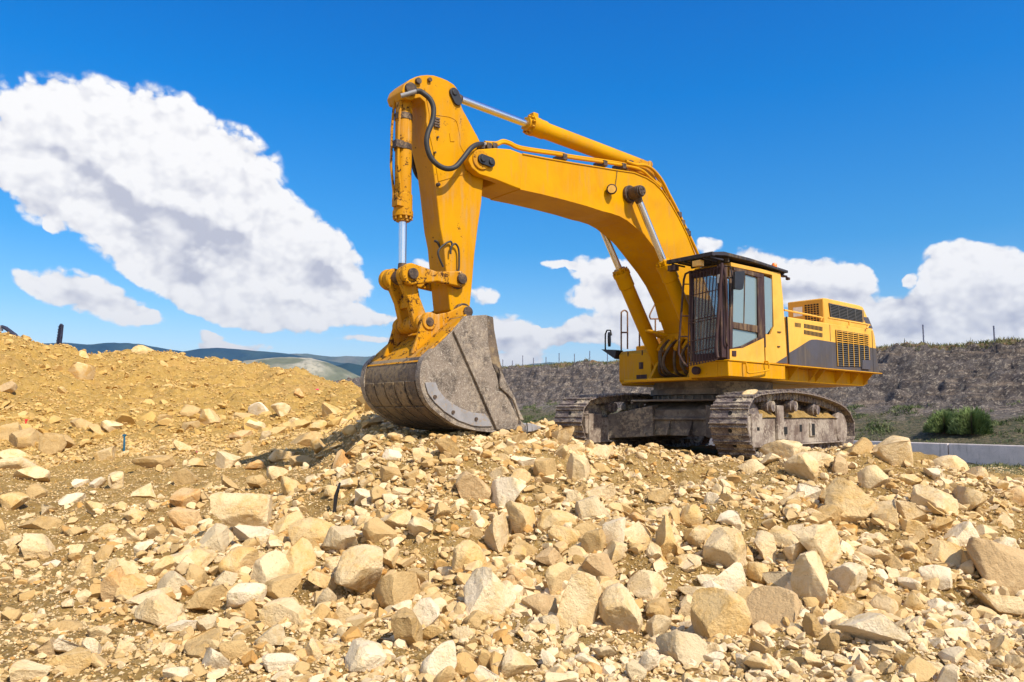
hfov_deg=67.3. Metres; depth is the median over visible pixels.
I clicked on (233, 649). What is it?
rock
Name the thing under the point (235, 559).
rock
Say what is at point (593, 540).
rock
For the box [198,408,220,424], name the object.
rock
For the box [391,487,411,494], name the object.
rock
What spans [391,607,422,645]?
rock
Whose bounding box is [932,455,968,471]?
rock
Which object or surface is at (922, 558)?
rock
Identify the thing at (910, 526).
rock
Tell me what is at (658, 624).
rock
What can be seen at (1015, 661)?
rock
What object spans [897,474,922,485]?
rock
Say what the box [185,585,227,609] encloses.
rock
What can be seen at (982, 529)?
rock
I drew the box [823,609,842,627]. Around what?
rock
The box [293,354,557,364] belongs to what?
distant hills
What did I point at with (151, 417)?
bank rubble
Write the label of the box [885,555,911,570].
rock
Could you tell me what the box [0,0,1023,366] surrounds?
sky
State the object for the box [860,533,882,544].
rock
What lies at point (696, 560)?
rock
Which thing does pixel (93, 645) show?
rock
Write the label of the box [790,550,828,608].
rock
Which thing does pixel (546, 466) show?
rock
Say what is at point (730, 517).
rock
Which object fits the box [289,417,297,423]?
rock
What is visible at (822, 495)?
rock
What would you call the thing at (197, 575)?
rock
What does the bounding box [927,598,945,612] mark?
rock
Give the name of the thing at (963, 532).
rock
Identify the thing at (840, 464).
rock
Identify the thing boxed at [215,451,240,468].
rock
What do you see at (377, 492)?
rock
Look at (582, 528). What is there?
rock
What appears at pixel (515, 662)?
rock
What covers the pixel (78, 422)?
rock
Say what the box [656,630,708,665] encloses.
rock
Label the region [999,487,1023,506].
rock
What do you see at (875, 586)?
rock
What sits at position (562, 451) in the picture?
rock
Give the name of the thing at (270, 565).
rock
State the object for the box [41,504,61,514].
rock
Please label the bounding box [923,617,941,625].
rock
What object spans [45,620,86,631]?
rock
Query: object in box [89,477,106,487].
rock
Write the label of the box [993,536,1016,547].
rock
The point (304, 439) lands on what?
rock
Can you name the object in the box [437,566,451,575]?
rock
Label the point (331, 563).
rock
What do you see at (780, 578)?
rock
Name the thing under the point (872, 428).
weeds
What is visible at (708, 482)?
rock
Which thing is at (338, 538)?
rock
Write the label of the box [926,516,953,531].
rock
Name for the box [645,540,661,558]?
rock
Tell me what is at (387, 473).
rock
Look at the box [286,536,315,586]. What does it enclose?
rock
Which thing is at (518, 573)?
rock
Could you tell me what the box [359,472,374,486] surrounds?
rock
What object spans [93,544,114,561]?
rock
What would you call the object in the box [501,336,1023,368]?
dry grass
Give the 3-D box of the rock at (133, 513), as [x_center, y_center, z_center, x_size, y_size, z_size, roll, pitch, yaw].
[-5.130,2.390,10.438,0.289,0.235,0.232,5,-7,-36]
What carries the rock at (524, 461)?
on the ground at (192, 394)
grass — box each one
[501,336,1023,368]
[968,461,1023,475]
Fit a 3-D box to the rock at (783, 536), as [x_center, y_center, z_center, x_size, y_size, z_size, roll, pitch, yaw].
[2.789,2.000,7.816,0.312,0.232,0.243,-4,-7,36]
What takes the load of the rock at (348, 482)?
on the ground at (192, 394)
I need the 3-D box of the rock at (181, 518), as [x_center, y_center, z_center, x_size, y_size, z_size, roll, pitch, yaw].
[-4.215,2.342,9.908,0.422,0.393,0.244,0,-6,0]
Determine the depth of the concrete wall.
28.45 m
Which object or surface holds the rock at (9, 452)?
on the ground at (192, 394)
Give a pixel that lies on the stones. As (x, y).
(582, 672)
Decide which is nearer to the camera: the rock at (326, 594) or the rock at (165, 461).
the rock at (326, 594)
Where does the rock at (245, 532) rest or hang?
on the ground at (192, 394)
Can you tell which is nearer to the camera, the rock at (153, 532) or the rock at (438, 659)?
the rock at (438, 659)
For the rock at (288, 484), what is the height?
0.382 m
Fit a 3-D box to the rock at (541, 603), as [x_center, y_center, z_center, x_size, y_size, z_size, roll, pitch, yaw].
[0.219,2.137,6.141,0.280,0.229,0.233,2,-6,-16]
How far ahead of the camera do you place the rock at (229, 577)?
6.97 m
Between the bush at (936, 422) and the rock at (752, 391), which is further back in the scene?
the bush at (936, 422)
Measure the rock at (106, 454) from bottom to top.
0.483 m
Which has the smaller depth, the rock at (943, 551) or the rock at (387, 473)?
the rock at (943, 551)
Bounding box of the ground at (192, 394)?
[0,332,1023,681]
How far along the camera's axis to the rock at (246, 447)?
19.21 m
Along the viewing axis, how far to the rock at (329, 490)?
9.34 m
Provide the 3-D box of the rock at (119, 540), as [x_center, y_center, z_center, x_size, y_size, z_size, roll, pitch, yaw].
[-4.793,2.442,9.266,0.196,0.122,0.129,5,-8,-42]
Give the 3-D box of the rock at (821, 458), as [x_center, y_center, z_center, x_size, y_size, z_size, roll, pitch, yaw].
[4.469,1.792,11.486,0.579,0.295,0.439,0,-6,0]
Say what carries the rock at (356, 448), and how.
on the ground at (192, 394)
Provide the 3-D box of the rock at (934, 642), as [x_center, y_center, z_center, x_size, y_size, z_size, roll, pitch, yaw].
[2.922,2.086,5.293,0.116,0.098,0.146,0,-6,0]
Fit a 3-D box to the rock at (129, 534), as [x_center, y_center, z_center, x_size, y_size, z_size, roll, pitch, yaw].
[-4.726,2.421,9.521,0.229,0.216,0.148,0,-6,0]
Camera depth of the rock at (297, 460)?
13.88 m
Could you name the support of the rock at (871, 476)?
on the ground at (192, 394)
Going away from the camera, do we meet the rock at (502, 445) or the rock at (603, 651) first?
the rock at (603, 651)
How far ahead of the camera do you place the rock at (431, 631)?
5.48 m
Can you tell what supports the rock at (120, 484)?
on the ground at (192, 394)
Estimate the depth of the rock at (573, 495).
8.68 m
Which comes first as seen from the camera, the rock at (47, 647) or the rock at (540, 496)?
the rock at (47, 647)
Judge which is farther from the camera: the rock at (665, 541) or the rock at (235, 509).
the rock at (235, 509)
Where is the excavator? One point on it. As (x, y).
(698, 365)
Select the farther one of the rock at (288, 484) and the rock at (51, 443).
the rock at (51, 443)
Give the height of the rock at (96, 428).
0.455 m
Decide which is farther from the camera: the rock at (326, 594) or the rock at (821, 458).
the rock at (821, 458)
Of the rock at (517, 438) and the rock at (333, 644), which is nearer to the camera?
the rock at (333, 644)
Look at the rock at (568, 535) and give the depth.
7.73 m
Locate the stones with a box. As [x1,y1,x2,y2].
[0,408,1023,681]
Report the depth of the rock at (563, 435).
12.11 m
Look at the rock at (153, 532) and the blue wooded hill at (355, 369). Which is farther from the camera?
the blue wooded hill at (355, 369)
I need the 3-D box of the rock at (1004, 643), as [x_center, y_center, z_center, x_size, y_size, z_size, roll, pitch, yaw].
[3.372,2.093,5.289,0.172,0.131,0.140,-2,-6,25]
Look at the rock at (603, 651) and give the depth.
5.16 m
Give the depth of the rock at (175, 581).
6.82 m
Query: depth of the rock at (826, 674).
4.73 m
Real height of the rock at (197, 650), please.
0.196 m
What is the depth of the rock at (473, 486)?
8.91 m
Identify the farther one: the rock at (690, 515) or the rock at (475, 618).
the rock at (690, 515)
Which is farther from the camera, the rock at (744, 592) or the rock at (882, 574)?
the rock at (882, 574)
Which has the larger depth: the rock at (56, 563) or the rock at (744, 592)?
the rock at (56, 563)
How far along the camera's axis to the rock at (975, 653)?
5.09 m
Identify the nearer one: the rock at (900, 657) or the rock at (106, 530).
the rock at (900, 657)
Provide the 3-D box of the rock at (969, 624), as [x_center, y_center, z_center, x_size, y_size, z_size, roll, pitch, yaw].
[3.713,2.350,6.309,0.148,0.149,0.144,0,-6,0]
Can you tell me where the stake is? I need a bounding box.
[122,434,125,450]
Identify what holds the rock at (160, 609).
on the ground at (192, 394)
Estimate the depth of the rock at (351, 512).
8.58 m
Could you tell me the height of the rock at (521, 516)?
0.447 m
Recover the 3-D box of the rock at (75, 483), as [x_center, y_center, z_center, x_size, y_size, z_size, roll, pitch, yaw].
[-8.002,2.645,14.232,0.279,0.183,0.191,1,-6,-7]
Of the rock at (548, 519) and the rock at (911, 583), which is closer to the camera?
the rock at (911, 583)
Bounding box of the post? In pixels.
[56,324,63,344]
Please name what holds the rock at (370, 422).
on the ground at (192, 394)
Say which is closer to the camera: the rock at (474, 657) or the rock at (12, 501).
the rock at (474, 657)
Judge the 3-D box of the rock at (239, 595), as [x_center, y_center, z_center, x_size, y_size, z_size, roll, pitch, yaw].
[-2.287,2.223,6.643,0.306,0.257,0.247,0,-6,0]
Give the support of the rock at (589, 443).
on the ground at (192, 394)
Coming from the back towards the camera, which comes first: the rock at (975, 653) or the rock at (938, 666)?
the rock at (975, 653)
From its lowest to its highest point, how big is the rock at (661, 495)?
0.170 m
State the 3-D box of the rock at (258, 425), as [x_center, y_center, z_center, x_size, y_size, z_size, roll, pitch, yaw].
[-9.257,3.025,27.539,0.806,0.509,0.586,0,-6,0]
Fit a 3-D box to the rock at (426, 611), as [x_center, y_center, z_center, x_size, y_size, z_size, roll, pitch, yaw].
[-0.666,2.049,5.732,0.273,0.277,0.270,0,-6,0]
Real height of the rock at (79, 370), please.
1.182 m
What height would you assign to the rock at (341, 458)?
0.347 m
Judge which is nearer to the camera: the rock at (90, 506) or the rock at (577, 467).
the rock at (577, 467)
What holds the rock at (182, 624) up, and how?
on the ground at (192, 394)
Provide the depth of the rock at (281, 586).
6.75 m
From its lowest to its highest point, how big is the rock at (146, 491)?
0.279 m
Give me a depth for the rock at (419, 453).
9.79 m
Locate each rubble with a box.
[0,331,371,449]
[0,411,1023,681]
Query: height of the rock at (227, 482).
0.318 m
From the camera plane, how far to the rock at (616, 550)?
7.27 m
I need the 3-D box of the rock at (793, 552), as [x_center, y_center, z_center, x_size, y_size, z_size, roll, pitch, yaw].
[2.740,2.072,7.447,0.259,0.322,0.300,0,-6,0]
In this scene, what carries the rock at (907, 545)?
on the ground at (192, 394)
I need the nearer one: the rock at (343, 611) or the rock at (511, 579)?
the rock at (343, 611)
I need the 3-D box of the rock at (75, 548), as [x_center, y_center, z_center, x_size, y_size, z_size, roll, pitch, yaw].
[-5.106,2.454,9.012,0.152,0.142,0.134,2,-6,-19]
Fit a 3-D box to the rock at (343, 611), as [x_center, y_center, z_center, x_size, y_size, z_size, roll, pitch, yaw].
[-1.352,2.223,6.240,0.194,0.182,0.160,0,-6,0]
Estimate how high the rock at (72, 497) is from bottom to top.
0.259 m
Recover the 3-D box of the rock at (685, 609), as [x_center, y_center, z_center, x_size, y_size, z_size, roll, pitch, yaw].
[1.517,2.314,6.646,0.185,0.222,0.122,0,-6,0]
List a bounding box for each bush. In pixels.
[922,409,954,433]
[947,405,995,434]
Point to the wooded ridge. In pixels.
(232, 354)
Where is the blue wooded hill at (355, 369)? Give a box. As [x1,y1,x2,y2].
[337,363,362,376]
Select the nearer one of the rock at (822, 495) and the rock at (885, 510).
the rock at (885, 510)
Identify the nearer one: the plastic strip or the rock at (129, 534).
the plastic strip
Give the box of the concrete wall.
[707,438,1023,465]
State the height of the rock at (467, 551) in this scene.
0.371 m
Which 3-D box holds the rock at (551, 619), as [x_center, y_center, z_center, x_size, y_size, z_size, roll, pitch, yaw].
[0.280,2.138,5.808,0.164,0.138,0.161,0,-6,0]
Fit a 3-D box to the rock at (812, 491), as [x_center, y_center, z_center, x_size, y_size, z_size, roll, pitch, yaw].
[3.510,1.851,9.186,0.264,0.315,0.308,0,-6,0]
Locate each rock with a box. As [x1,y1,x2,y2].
[0,381,17,392]
[0,422,21,439]
[0,448,28,457]
[0,457,35,469]
[0,492,29,510]
[3,534,21,546]
[9,427,41,448]
[9,659,51,681]
[13,465,49,482]
[18,515,61,529]
[21,533,55,558]
[26,483,48,498]
[34,637,54,658]
[38,433,66,454]
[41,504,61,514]
[41,559,60,566]
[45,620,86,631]
[49,647,91,670]
[53,638,81,652]
[58,492,85,506]
[63,526,87,535]
[64,434,75,448]
[68,362,95,379]
[69,544,83,553]
[70,418,92,427]
[71,479,89,487]
[72,554,94,577]
[79,350,88,358]
[82,637,101,653]
[85,501,106,514]
[87,626,111,637]
[88,424,104,433]
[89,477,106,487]
[93,446,115,460]
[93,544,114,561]
[95,523,116,538]
[100,566,124,601]
[101,420,122,431]
[104,558,139,575]
[105,538,121,543]
[108,472,123,488]
[114,657,129,667]
[115,573,148,596]
[115,640,136,652]
[122,528,139,542]
[123,508,145,522]
[125,587,172,605]
[130,482,155,497]
[131,345,153,353]
[131,455,174,467]
[133,540,153,554]
[134,594,184,625]
[145,500,159,508]
[146,524,165,538]
[147,556,174,575]
[157,414,171,420]
[157,571,194,593]
[162,666,189,678]
[163,535,180,542]
[166,619,197,631]
[167,507,201,530]
[169,487,200,506]
[169,547,216,569]
[171,467,197,484]
[173,439,191,450]
[179,404,201,416]
[181,421,199,430]
[184,627,219,658]
[185,563,210,586]
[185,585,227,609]
[188,457,206,466]
[196,614,216,631]
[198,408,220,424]
[199,523,233,552]
[202,647,230,669]
[209,492,272,527]
[211,570,237,585]
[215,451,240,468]
[218,545,258,572]
[219,639,246,659]
[221,474,238,489]
[226,583,266,608]
[227,430,252,438]
[230,616,248,626]
[233,412,249,417]
[233,523,273,543]
[237,441,253,453]
[242,419,265,429]
[245,460,265,468]
[246,475,266,487]
[248,402,268,414]
[250,550,289,583]
[255,624,284,645]
[259,430,270,440]
[259,597,306,626]
[262,653,299,671]
[265,573,301,598]
[266,466,288,479]
[268,448,294,461]
[271,402,290,415]
[271,511,304,535]
[277,476,300,495]
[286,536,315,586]
[288,517,335,545]
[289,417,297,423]
[289,455,311,466]
[290,431,322,445]
[293,388,303,397]
[305,637,322,659]
[307,571,337,589]
[308,420,326,430]
[311,437,324,453]
[317,588,336,604]
[321,525,358,550]
[321,642,340,651]
[322,402,341,417]
[323,485,342,497]
[325,556,340,571]
[332,449,349,468]
[334,544,383,591]
[335,604,353,619]
[337,478,353,487]
[342,424,356,434]
[343,509,356,518]
[345,440,366,455]
[345,638,386,672]
[354,459,371,472]
[354,488,370,505]
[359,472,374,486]
[362,416,383,428]
[362,517,396,543]
[370,485,387,503]
[374,571,420,608]
[380,465,401,481]
[380,509,411,528]
[382,448,401,459]
[383,546,398,568]
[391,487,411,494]
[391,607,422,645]
[406,567,427,583]
[407,516,432,535]
[412,448,426,462]
[412,597,439,627]
[420,640,456,675]
[422,624,443,639]
[425,586,438,594]
[433,465,446,476]
[434,438,459,457]
[434,501,451,519]
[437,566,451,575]
[451,626,474,639]
[452,539,486,570]
[455,471,490,499]
[456,649,477,662]
[463,567,515,615]
[463,610,483,629]
[468,526,483,536]
[473,665,499,679]
[484,511,508,551]
[489,466,508,479]
[490,477,525,509]
[494,440,506,449]
[501,575,516,584]
[501,648,537,677]
[505,500,536,533]
[505,566,526,580]
[509,545,526,561]
[510,468,530,483]
[511,433,526,442]
[515,538,537,556]
[517,456,534,465]
[521,593,557,615]
[533,457,556,475]
[535,493,546,500]
[535,547,561,565]
[537,509,575,531]
[539,614,559,631]
[541,649,555,668]
[545,562,575,594]
[548,524,580,543]
[551,426,573,444]
[555,444,568,458]
[557,572,602,628]
[566,453,590,481]
[566,490,580,501]
[568,444,584,451]
[573,523,601,535]
[574,653,599,664]
[575,496,610,519]
[581,528,605,552]
[581,552,617,579]
[583,440,595,448]
[586,484,615,500]
[586,662,602,674]
[592,445,613,459]
[592,646,617,657]
[598,583,642,633]
[600,579,619,591]
[602,517,625,542]
[605,540,626,563]
[625,520,651,543]
[625,659,646,680]
[627,570,666,599]
[628,512,644,521]
[638,648,659,671]
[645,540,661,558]
[645,597,670,619]
[646,615,671,636]
[647,488,670,502]
[655,514,677,555]
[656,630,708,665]
[657,506,672,511]
[671,553,702,568]
[678,586,704,596]
[678,594,692,618]
[680,504,702,527]
[686,526,709,548]
[690,587,751,638]
[697,574,715,585]
[701,479,714,487]
[702,526,746,568]
[702,580,722,588]
[702,651,723,661]
[704,492,719,503]
[705,525,721,537]
[713,562,745,592]
[716,510,741,525]
[719,493,740,501]
[735,653,749,667]
[737,459,764,473]
[737,586,754,598]
[741,500,754,507]
[742,389,757,393]
[745,585,801,628]
[746,562,767,584]
[749,641,769,653]
[753,530,775,560]
[759,439,802,459]
[761,452,782,463]
[761,518,776,529]
[762,571,791,587]
[769,525,799,547]
[781,542,805,561]
[782,489,792,496]
[785,452,818,481]
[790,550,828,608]
[792,524,841,565]
[796,483,820,499]
[799,451,833,466]
[800,446,809,451]
[802,612,822,636]
[802,649,823,667]
[811,512,832,523]
[815,670,833,678]
[816,633,839,652]
[817,504,842,524]
[819,488,825,502]
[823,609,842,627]
[824,476,875,522]
[827,562,867,593]
[830,596,864,615]
[831,612,910,645]
[832,455,847,474]
[833,656,848,666]
[847,437,872,455]
[856,544,890,562]
[857,465,889,488]
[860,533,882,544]
[866,579,884,592]
[869,593,898,614]
[869,644,893,655]
[871,435,912,465]
[871,498,899,527]
[873,568,887,580]
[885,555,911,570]
[893,651,909,665]
[895,500,927,521]
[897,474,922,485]
[897,577,921,590]
[898,539,920,552]
[899,519,928,535]
[903,591,925,610]
[910,484,958,514]
[914,549,932,564]
[919,565,952,589]
[923,467,940,478]
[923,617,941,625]
[924,539,962,568]
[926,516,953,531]
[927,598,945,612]
[928,637,946,648]
[928,661,943,675]
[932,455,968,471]
[943,521,979,545]
[951,485,987,509]
[960,550,976,571]
[961,619,975,630]
[962,662,985,674]
[964,466,988,476]
[965,647,986,659]
[966,536,1023,595]
[970,589,1023,615]
[975,525,998,539]
[986,656,1007,668]
[990,635,1015,652]
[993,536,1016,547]
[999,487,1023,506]
[1005,654,1023,669]
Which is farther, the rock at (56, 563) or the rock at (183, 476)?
the rock at (183, 476)
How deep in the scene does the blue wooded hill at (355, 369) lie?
2932.41 m
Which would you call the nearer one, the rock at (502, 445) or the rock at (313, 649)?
the rock at (313, 649)
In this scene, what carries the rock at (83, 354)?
on the ground at (192, 394)
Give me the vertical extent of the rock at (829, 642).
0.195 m
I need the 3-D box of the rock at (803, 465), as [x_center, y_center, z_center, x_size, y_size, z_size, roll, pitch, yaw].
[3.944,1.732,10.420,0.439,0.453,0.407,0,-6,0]
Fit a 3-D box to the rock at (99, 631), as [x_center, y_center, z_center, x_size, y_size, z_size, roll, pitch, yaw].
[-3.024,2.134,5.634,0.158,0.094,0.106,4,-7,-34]
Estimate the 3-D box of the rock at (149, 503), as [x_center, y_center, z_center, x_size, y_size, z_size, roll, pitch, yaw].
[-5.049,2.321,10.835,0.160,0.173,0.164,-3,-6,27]
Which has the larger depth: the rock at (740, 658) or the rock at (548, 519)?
the rock at (548, 519)
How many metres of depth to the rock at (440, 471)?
9.37 m
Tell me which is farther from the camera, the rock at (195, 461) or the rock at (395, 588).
the rock at (195, 461)
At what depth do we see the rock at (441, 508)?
8.19 m
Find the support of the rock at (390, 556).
on the ground at (192, 394)
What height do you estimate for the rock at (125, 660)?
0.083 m
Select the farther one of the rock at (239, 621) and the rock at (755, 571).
the rock at (755, 571)
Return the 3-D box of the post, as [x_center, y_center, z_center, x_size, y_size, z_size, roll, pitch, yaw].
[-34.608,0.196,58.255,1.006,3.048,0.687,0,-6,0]
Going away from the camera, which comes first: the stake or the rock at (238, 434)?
the stake
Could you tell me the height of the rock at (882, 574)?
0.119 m
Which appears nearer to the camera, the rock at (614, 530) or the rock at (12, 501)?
the rock at (614, 530)
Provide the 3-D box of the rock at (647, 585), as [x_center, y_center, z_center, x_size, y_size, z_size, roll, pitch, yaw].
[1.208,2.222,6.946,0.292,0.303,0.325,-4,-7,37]
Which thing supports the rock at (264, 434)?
on the ground at (192, 394)
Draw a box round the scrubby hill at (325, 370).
[241,357,359,380]
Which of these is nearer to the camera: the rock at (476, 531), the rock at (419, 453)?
the rock at (476, 531)
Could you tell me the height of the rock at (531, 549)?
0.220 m
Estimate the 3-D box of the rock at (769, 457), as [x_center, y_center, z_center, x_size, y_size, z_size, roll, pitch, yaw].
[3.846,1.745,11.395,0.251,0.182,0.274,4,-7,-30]
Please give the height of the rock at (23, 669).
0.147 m
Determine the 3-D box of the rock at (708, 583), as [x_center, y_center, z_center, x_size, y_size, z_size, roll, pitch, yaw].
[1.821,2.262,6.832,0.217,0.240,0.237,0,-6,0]
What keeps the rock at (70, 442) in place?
on the ground at (192, 394)
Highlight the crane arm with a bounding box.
[0,325,17,335]
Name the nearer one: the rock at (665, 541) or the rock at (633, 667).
the rock at (633, 667)
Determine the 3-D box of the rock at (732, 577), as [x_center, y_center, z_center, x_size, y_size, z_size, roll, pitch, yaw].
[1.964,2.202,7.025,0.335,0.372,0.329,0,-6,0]
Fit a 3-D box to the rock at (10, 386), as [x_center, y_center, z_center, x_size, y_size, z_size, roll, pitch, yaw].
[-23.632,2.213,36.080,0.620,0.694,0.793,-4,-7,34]
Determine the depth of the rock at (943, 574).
7.29 m
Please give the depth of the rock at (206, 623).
6.00 m
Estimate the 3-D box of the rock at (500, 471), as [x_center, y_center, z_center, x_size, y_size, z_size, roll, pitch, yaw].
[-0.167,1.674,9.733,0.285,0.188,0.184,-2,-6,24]
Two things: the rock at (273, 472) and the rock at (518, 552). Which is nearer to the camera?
the rock at (518, 552)
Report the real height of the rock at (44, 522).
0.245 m
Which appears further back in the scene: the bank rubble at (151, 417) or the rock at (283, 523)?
the bank rubble at (151, 417)
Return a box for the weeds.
[519,400,1023,444]
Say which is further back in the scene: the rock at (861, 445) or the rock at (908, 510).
the rock at (861, 445)
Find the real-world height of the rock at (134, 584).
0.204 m
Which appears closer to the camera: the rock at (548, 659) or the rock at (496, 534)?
the rock at (548, 659)
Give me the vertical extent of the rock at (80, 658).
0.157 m
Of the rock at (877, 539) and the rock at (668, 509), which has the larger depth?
the rock at (668, 509)
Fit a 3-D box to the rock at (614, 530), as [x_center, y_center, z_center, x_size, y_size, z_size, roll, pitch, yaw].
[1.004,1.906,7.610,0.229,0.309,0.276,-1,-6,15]
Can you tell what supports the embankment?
on the ground at (192, 394)
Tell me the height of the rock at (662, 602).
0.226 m
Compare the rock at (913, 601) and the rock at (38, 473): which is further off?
the rock at (38, 473)
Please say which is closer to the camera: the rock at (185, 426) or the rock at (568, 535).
the rock at (568, 535)
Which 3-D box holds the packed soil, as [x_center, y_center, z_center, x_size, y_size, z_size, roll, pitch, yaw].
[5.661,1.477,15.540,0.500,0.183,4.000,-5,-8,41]
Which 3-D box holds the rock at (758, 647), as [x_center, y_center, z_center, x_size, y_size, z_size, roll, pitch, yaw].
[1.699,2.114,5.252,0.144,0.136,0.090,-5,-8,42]
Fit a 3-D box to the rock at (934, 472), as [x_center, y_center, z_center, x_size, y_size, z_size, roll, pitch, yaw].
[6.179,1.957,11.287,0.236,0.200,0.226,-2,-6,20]
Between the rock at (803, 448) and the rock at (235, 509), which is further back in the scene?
the rock at (803, 448)
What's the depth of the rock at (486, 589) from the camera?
6.15 m
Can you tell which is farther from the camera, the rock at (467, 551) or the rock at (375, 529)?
the rock at (375, 529)
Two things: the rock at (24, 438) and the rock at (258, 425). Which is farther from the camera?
the rock at (258, 425)
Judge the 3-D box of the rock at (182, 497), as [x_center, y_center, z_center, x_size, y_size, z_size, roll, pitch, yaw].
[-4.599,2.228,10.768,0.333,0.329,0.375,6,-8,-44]
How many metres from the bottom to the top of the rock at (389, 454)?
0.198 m
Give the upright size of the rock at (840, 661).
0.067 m
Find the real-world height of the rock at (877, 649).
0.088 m
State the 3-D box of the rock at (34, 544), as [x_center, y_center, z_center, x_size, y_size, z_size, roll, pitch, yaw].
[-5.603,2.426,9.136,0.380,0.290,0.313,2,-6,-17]
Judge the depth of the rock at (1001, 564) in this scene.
7.39 m
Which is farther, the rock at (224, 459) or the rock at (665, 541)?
the rock at (224, 459)
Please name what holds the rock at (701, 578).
on the ground at (192, 394)
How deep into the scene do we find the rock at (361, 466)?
9.72 m
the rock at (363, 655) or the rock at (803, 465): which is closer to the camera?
the rock at (363, 655)
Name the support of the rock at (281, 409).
on the ground at (192, 394)
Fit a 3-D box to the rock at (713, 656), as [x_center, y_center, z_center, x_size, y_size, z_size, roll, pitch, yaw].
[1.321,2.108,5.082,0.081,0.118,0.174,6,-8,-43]
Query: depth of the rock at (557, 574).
6.65 m
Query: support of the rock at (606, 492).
on the ground at (192, 394)
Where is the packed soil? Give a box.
[758,409,834,417]
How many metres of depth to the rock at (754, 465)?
11.22 m
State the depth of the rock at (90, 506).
10.65 m
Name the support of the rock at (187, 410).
on the ground at (192, 394)
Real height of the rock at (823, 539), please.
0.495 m
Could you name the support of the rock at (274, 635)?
on the ground at (192, 394)
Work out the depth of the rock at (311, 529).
7.73 m
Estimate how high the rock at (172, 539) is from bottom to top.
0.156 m
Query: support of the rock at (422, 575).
on the ground at (192, 394)
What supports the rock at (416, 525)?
on the ground at (192, 394)
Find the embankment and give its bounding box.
[333,339,1023,465]
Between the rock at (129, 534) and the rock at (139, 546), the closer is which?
the rock at (139, 546)
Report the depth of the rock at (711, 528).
7.88 m
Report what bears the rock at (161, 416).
on the ground at (192, 394)
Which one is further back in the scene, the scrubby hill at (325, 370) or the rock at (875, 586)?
the scrubby hill at (325, 370)
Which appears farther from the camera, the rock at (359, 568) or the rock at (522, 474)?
the rock at (522, 474)
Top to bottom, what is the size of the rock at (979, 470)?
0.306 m
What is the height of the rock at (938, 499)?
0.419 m
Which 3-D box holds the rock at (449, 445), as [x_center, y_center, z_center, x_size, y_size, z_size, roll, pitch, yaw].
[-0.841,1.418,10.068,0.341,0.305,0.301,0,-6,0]
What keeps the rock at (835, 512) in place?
on the ground at (192, 394)
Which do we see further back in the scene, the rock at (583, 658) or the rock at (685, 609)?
the rock at (685, 609)
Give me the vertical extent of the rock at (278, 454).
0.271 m
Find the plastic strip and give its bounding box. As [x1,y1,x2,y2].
[333,482,340,512]
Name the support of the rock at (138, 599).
on the ground at (192, 394)
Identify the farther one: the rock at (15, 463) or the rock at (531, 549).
the rock at (15, 463)
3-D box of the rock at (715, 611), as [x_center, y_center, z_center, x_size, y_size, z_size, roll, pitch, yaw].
[1.578,2.090,5.810,0.434,0.432,0.346,0,-6,0]
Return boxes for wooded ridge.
[42,343,343,365]
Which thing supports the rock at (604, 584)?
on the ground at (192, 394)
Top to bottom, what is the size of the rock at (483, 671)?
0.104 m
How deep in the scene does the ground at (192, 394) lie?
11.26 m
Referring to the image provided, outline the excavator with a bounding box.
[360,75,881,461]
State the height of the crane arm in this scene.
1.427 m
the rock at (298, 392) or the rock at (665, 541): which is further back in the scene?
the rock at (298, 392)
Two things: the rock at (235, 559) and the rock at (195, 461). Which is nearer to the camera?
the rock at (235, 559)
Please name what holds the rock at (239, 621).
on the ground at (192, 394)
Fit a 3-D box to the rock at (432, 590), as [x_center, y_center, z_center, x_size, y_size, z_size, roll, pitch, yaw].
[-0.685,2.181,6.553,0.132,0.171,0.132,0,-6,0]
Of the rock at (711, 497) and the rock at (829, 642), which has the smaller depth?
the rock at (829, 642)
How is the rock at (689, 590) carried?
on the ground at (192, 394)
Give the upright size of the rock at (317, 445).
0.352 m
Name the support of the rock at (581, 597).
on the ground at (192, 394)
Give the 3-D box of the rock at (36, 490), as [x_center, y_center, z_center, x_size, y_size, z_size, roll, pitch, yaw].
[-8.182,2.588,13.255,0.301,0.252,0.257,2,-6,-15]
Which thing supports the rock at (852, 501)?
on the ground at (192, 394)
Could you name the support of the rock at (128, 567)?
on the ground at (192, 394)
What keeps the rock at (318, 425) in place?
on the ground at (192, 394)
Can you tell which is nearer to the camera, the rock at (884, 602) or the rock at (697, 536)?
the rock at (884, 602)
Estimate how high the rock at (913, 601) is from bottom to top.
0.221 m
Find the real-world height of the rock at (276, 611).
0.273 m
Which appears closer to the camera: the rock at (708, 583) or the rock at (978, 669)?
the rock at (978, 669)
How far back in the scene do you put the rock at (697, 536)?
7.62 m
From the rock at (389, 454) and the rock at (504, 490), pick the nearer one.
the rock at (504, 490)
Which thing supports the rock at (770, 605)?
on the ground at (192, 394)
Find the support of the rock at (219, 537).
on the rubble at (920, 667)
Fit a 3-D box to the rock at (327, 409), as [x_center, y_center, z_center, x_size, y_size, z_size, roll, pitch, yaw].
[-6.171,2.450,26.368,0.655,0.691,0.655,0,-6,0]
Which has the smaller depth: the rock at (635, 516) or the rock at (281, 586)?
the rock at (281, 586)
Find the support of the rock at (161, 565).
on the ground at (192, 394)

